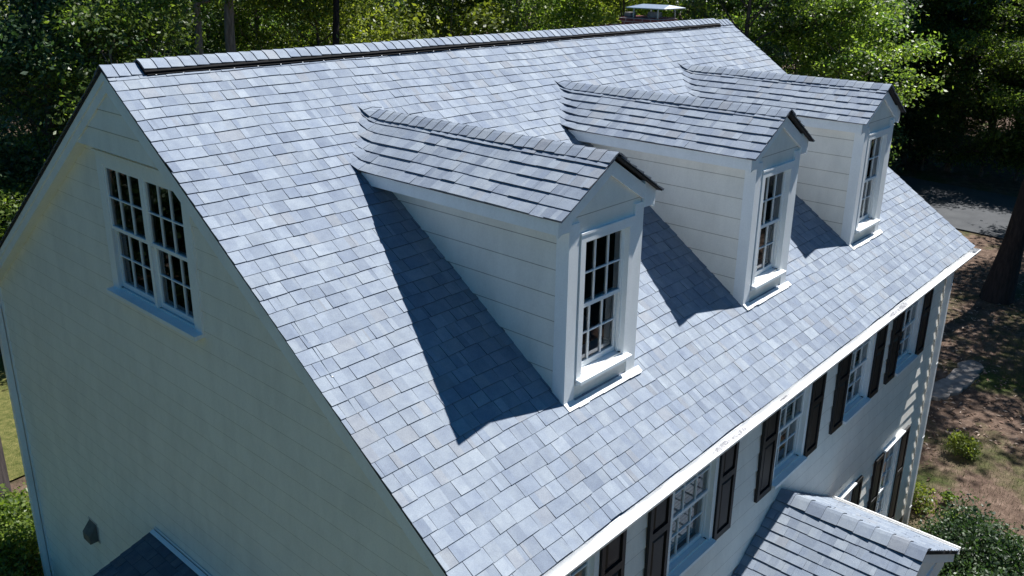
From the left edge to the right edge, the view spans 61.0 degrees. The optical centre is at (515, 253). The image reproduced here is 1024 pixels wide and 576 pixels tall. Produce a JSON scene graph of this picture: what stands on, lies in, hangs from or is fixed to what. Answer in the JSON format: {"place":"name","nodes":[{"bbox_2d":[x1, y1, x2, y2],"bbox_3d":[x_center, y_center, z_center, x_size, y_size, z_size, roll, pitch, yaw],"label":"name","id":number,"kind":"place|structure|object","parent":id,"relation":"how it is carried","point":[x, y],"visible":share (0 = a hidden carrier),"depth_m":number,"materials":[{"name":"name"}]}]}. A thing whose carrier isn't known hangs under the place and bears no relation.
{"place":"outdoors","nodes":[
{"label":"outdoors","id":0,"kind":"place"},
{"bbox_2d":[0,357,24,480],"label":"lawn","id":1,"kind":"structure","parent":0,"point":[11,448],"depth_m":19.57,"materials":[{"name":"green plant"}]},
{"bbox_2d":[246,2,313,50],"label":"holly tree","id":2,"kind":"object","parent":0,"point":[295,24],"visible":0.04,"depth_m":44.26,"materials":[{"name":"green plant"}]},
{"bbox_2d":[294,0,423,44],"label":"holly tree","id":3,"kind":"object","parent":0,"point":[389,1],"visible":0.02,"depth_m":44.91,"materials":[{"name":"green plant"}]},
{"bbox_2d":[0,4,980,575],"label":"house","id":4,"kind":"structure","parent":0,"point":[648,294],"depth_m":9.38,"materials":[{"name":"paint"}]},
{"bbox_2d":[90,148,204,341],"bbox_3d":[-3.788,-0.144,8.941,1.960,1.630,0.195,17,24,39],"label":"window","id":5,"kind":"structure","parent":4,"relation":"in","point":[106,162],"depth_m":8.98,"materials":[{"name":"paint"}]},
{"bbox_2d":[568,551,599,575],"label":"window","id":6,"kind":"structure","parent":4,"relation":"in","point":[590,567],"depth_m":7.97,"materials":[{"name":"paint"}]},
{"bbox_2d":[666,457,719,575],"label":"window","id":7,"kind":"structure","parent":4,"relation":"in","point":[684,499],"depth_m":9.58,"materials":[{"name":"paint"}]},
{"bbox_2d":[771,383,812,489],"bbox_3d":[3.450,2.147,11.060,0.285,1.406,0.985,17,24,39],"label":"window","id":8,"kind":"structure","parent":4,"relation":"in","point":[801,403],"depth_m":11.29,"materials":[{"name":"paint"}]},
{"bbox_2d":[839,481,856,501],"bbox_3d":[4.905,4.622,13.652,0.285,2.006,0.980,17,24,39],"label":"window","id":9,"kind":"structure","parent":4,"relation":"in","point":[846,494],"depth_m":13.51,"materials":[{"name":"paint"}]},
{"bbox_2d":[843,333,876,424],"bbox_3d":[4.937,1.639,12.642,0.285,1.406,1.005,17,24,39],"label":"window","id":10,"kind":"structure","parent":4,"relation":"in","point":[864,364],"depth_m":12.90,"materials":[{"name":"paint"}]},
{"bbox_2d":[875,430,905,516],"bbox_3d":[6.385,4.116,15.228,0.285,2.006,0.920,17,24,39],"label":"window","id":11,"kind":"structure","parent":4,"relation":"in","point":[892,449],"depth_m":15.37,"materials":[{"name":"paint"}]},
{"bbox_2d":[895,295,924,376],"bbox_3d":[6.334,1.161,14.129,0.285,1.406,1.015,17,24,39],"label":"window","id":12,"kind":"structure","parent":4,"relation":"in","point":[911,326],"depth_m":14.39,"materials":[{"name":"paint"}]},
{"bbox_2d":[0,26,1023,575],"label":"ground","id":13,"kind":"structure","parent":0,"point":[988,246],"depth_m":22.31,"materials":[{"name":"brown soil"}]},
{"bbox_2d":[0,437,11,499],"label":"pine tree","id":14,"kind":"object","parent":13,"relation":"on","point":[4,477],"visible":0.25,"depth_m":17.00,"materials":[{"name":"brown plant"}]},
{"bbox_2d":[0,172,34,239],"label":"understory tree","id":15,"kind":"object","parent":13,"relation":"on","point":[11,206],"visible":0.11,"depth_m":22.60,"materials":[{"name":"green plant"}]},
{"bbox_2d":[0,0,42,148],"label":"holly tree","id":16,"kind":"object","parent":13,"relation":"on","point":[5,103],"visible":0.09,"depth_m":41.81,"materials":[{"name":"green plant"}]},
{"bbox_2d":[0,482,43,575],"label":"azalea shrub","id":17,"kind":"object","parent":13,"relation":"on","point":[18,539],"visible":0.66,"depth_m":14.71,"materials":[{"name":"green plant"}]},
{"bbox_2d":[0,115,47,240],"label":"understory tree","id":18,"kind":"object","parent":13,"relation":"on","point":[8,134],"visible":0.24,"depth_m":23.55,"materials":[{"name":"green plant"}]},
{"bbox_2d":[0,554,50,575],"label":"azalea shrub","id":19,"kind":"object","parent":13,"relation":"on","point":[4,567],"visible":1,"depth_m":13.97,"materials":[{"name":"green plant"}]},
{"bbox_2d":[2,115,64,174],"bbox_3d":[-15.929,-2.138,30.071,4.519,5.228,5.643,-11,22,-32],"label":"understory tree","id":20,"kind":"object","parent":13,"relation":"on","point":[44,144],"visible":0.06,"depth_m":29.18,"materials":[{"name":"green plant"}]},
{"bbox_2d":[0,0,105,131],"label":"maple tree","id":21,"kind":"object","parent":13,"relation":"on","point":[5,22],"visible":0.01,"depth_m":45.97,"materials":[{"name":"green plant"}]},
{"bbox_2d":[0,10,141,102],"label":"maple tree","id":22,"kind":"object","parent":13,"relation":"on","point":[40,50],"visible":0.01,"depth_m":42.65,"materials":[{"name":"green plant"}]},
{"bbox_2d":[0,0,163,214],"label":"holly tree","id":23,"kind":"object","parent":13,"relation":"on","point":[26,33],"visible":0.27,"depth_m":24.00,"materials":[{"name":"green plant"}]},
{"bbox_2d":[0,0,213,183],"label":"oak tree","id":24,"kind":"object","parent":13,"relation":"on","point":[108,15],"visible":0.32,"depth_m":23.81,"materials":[{"name":"green plant"}]},
{"bbox_2d":[0,1,225,125],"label":"holly tree","id":25,"kind":"object","parent":13,"relation":"on","point":[189,47],"visible":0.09,"depth_m":32.42,"materials":[{"name":"green plant"}]},
{"bbox_2d":[103,0,265,63],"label":"oak tree","id":26,"kind":"object","parent":13,"relation":"on","point":[157,48],"visible":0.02,"depth_m":43.04,"materials":[{"name":"green plant"}]},
{"bbox_2d":[131,0,288,54],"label":"hardwood tree","id":27,"kind":"object","parent":13,"relation":"on","point":[196,10],"visible":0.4,"depth_m":27.18,"materials":[{"name":"green plant"}]},
{"bbox_2d":[126,0,294,57],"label":"oak tree","id":28,"kind":"object","parent":13,"relation":"on","point":[238,35],"visible":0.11,"depth_m":36.83,"materials":[{"name":"green plant"}]},
{"bbox_2d":[224,0,236,52],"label":"hardwood tree","id":29,"kind":"object","parent":13,"relation":"on","point":[229,35],"visible":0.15,"depth_m":29.39,"materials":[{"name":"brown plant"}]},
{"bbox_2d":[164,0,363,53],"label":"oak tree","id":30,"kind":"object","parent":13,"relation":"on","point":[239,21],"visible":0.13,"depth_m":34.98,"materials":[{"name":"green plant"}]},
{"bbox_2d":[233,0,406,51],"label":"maple tree","id":31,"kind":"object","parent":13,"relation":"on","point":[345,29],"visible":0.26,"depth_m":33.17,"materials":[{"name":"green plant"}]},
{"bbox_2d":[332,0,338,44],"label":"hardwood tree","id":32,"kind":"object","parent":13,"relation":"on","point":[335,40],"visible":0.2,"depth_m":31.92,"materials":[{"name":"black plant"}]},
{"bbox_2d":[272,0,452,47],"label":"oak tree","id":33,"kind":"object","parent":13,"relation":"on","point":[383,12],"visible":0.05,"depth_m":38.75,"materials":[{"name":"green plant"}]},
{"bbox_2d":[369,0,511,37],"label":"holly tree","id":34,"kind":"object","parent":13,"relation":"on","point":[418,7],"visible":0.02,"depth_m":53.25,"materials":[{"name":"green plant"}]},
{"bbox_2d":[357,0,525,42],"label":"maple tree","id":35,"kind":"object","parent":13,"relation":"on","point":[474,22],"visible":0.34,"depth_m":35.36,"materials":[{"name":"green plant"}]},
{"bbox_2d":[412,0,525,38],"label":"oak tree","id":36,"kind":"object","parent":13,"relation":"on","point":[474,33],"visible":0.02,"depth_m":50.45,"materials":[{"name":"green plant"}]},
{"bbox_2d":[500,5,536,32],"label":"holly tree","id":37,"kind":"object","parent":13,"relation":"on","point":[519,17],"visible":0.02,"depth_m":52.73,"materials":[{"name":"green plant"}]},
{"bbox_2d":[434,0,622,34],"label":"oak tree","id":38,"kind":"object","parent":13,"relation":"on","point":[548,11],"visible":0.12,"depth_m":38.10,"materials":[{"name":"green plant"}]},
{"bbox_2d":[519,0,643,29],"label":"oak tree","id":39,"kind":"object","parent":13,"relation":"on","point":[534,14],"visible":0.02,"depth_m":47.08,"materials":[{"name":"green plant"}]},
{"bbox_2d":[544,0,706,28],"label":"maple tree","id":40,"kind":"object","parent":13,"relation":"on","point":[620,6],"visible":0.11,"depth_m":37.03,"materials":[{"name":"green plant"}]},
{"bbox_2d":[618,0,718,21],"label":"holly tree","id":41,"kind":"object","parent":13,"relation":"on","point":[676,9],"depth_m":50.30,"materials":[{"name":"green plant"}]},
{"bbox_2d":[640,1,728,19],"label":"holly tree","id":42,"kind":"object","parent":13,"relation":"on","point":[693,9],"visible":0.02,"depth_m":53.75,"materials":[{"name":"green plant"}]},
{"bbox_2d":[633,0,778,59],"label":"oak tree","id":43,"kind":"object","parent":13,"relation":"on","point":[736,22],"visible":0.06,"depth_m":39.37,"materials":[{"name":"green plant"}]},
{"bbox_2d":[675,0,797,73],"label":"oak tree","id":44,"kind":"object","parent":13,"relation":"on","point":[729,10],"visible":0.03,"depth_m":45.94,"materials":[{"name":"green plant"}]},
{"bbox_2d":[650,0,841,70],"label":"holly tree","id":45,"kind":"object","parent":13,"relation":"on","point":[769,50],"visible":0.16,"depth_m":34.92,"materials":[{"name":"green plant"}]},
{"bbox_2d":[705,0,832,74],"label":"oak tree","id":46,"kind":"object","parent":13,"relation":"on","point":[792,55],"depth_m":45.34,"materials":[{"name":"green plant"}]},
{"bbox_2d":[740,0,927,82],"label":"oak tree","id":47,"kind":"object","parent":13,"relation":"on","point":[893,4],"visible":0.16,"depth_m":35.58,"materials":[{"name":"green plant"}]},
{"bbox_2d":[769,0,953,168],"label":"oak tree","id":48,"kind":"object","parent":13,"relation":"on","point":[847,9],"visible":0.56,"depth_m":33.58,"materials":[{"name":"green plant"}]},
{"bbox_2d":[802,0,928,172],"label":"holly tree","id":49,"kind":"object","parent":13,"relation":"on","point":[897,136],"visible":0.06,"depth_m":40.93,"materials":[{"name":"green plant"}]},
{"bbox_2d":[787,0,972,115],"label":"oak tree","id":50,"kind":"object","parent":13,"relation":"on","point":[903,42],"visible":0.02,"depth_m":45.65,"materials":[{"name":"green plant"}]},
{"bbox_2d":[852,47,943,165],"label":"understory tree","id":51,"kind":"object","parent":13,"relation":"on","point":[900,122],"visible":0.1,"depth_m":45.15,"materials":[{"name":"green plant"}]},
{"bbox_2d":[878,63,948,168],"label":"understory tree","id":52,"kind":"object","parent":13,"relation":"on","point":[914,114],"visible":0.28,"depth_m":44.91,"materials":[{"name":"green plant"}]},
{"bbox_2d":[911,480,940,516],"bbox_3d":[7.905,4.751,17.230,1.037,0.762,1.060,17,24,39],"label":"corner shrub","id":53,"kind":"object","parent":13,"relation":"on","point":[916,505],"visible":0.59,"depth_m":17.10,"materials":[{"name":"green plant"}]},
{"bbox_2d":[890,79,969,170],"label":"understory tree","id":54,"kind":"object","parent":13,"relation":"on","point":[935,146],"visible":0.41,"depth_m":45.28,"materials":[{"name":"green plant"}]},
{"bbox_2d":[938,488,959,504],"bbox_3d":[8.663,4.880,17.438,0.390,0.398,0.495,17,24,39],"label":"shrub","id":55,"kind":"object","parent":13,"relation":"on","point":[945,495],"visible":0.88,"depth_m":17.43,"materials":[{"name":"green plant"}]},
{"bbox_2d":[875,0,1023,171],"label":"oak tree","id":56,"kind":"object","parent":13,"relation":"on","point":[1002,140],"visible":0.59,"depth_m":42.84,"materials":[{"name":"green plant"}]},
{"bbox_2d":[879,0,1019,163],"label":"oak tree","id":57,"kind":"object","parent":13,"relation":"on","point":[938,111],"visible":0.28,"depth_m":44.08,"materials":[{"name":"green plant"}]},
{"bbox_2d":[901,2,1000,74],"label":"holly tree","id":58,"kind":"object","parent":13,"relation":"on","point":[962,44],"visible":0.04,"depth_m":48.20,"materials":[{"name":"green plant"}]},
{"bbox_2d":[909,84,1004,172],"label":"understory tree","id":59,"kind":"object","parent":13,"relation":"on","point":[945,155],"visible":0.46,"depth_m":45.09,"materials":[{"name":"green plant"}]},
{"bbox_2d":[909,0,1005,163],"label":"pine tree","id":60,"kind":"object","parent":13,"relation":"on","point":[950,14],"visible":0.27,"depth_m":46.90,"materials":[{"name":"green plant"}]},
{"bbox_2d":[943,428,982,459],"bbox_3d":[9.872,4.182,19.183,0.816,0.657,0.780,17,24,39],"label":"shrub","id":61,"kind":"object","parent":13,"relation":"on","point":[960,444],"visible":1,"depth_m":19.10,"materials":[{"name":"green plant"}]},
{"bbox_2d":[912,487,1023,575],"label":"holly shrub","id":62,"kind":"object","parent":13,"relation":"on","point":[986,541],"visible":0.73,"depth_m":14.79,"materials":[{"name":"green plant"}]},
{"bbox_2d":[914,271,1023,535],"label":"fallen leaves","id":63,"kind":"object","parent":13,"relation":"on","point":[980,425],"visible":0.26,"depth_m":23.17,"materials":[{"name":"brown plant"}]},
{"bbox_2d":[935,0,1023,145],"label":"holly tree","id":64,"kind":"object","parent":13,"relation":"on","point":[973,50],"visible":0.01,"depth_m":50.05,"materials":[{"name":"green plant"}]},
{"bbox_2d":[939,556,1020,575],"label":"holly shrub","id":65,"kind":"object","parent":13,"relation":"on","point":[984,570],"visible":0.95,"depth_m":13.94,"materials":[{"name":"green plant"}]},
{"bbox_2d":[937,66,1023,176],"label":"understory tree","id":66,"kind":"object","parent":13,"relation":"on","point":[969,131],"visible":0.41,"depth_m":44.14,"materials":[{"name":"green plant"}]},
{"bbox_2d":[939,12,1023,163],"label":"oak tree","id":67,"kind":"object","parent":13,"relation":"on","point":[998,98],"visible":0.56,"depth_m":41.74,"materials":[{"name":"green plant"}]},
{"bbox_2d":[955,0,1023,158],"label":"holly tree","id":68,"kind":"object","parent":13,"relation":"on","point":[1016,4],"visible":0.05,"depth_m":47.28,"materials":[{"name":"green plant"}]},
{"bbox_2d":[960,73,1023,180],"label":"understory tree","id":69,"kind":"object","parent":13,"relation":"on","point":[1018,164],"visible":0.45,"depth_m":43.92,"materials":[{"name":"green plant"}]},
{"bbox_2d":[964,0,1023,304],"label":"pine tree","id":70,"kind":"object","parent":13,"relation":"on","point":[999,287],"visible":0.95,"depth_m":28.10,"materials":[{"name":"brown plant"}]},
{"bbox_2d":[979,1,1021,135],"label":"holly tree","id":71,"kind":"object","parent":13,"relation":"on","point":[1012,109],"visible":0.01,"depth_m":50.42,"materials":[{"name":"green plant"}]},
{"bbox_2d":[493,0,577,33],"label":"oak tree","id":72,"kind":"object","parent":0,"point":[537,27],"visible":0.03,"depth_m":49.31,"materials":[{"name":"green plant"}]},
{"bbox_2d":[898,175,1016,238],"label":"driveway","id":73,"kind":"structure","parent":0,"point":[985,213],"depth_m":39.36,"materials":[{"name":"grey asphalt"}]},
{"bbox_2d":[931,360,983,400],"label":"stone path","id":74,"kind":"structure","parent":0,"point":[961,377],"depth_m":22.62,"materials":[{"name":"grey stone"}]},
{"bbox_2d":[926,328,1023,532],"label":"grass","id":75,"kind":"structure","parent":0,"point":[962,429],"depth_m":19.20,"materials":[{"name":"green plant"}]}
]}

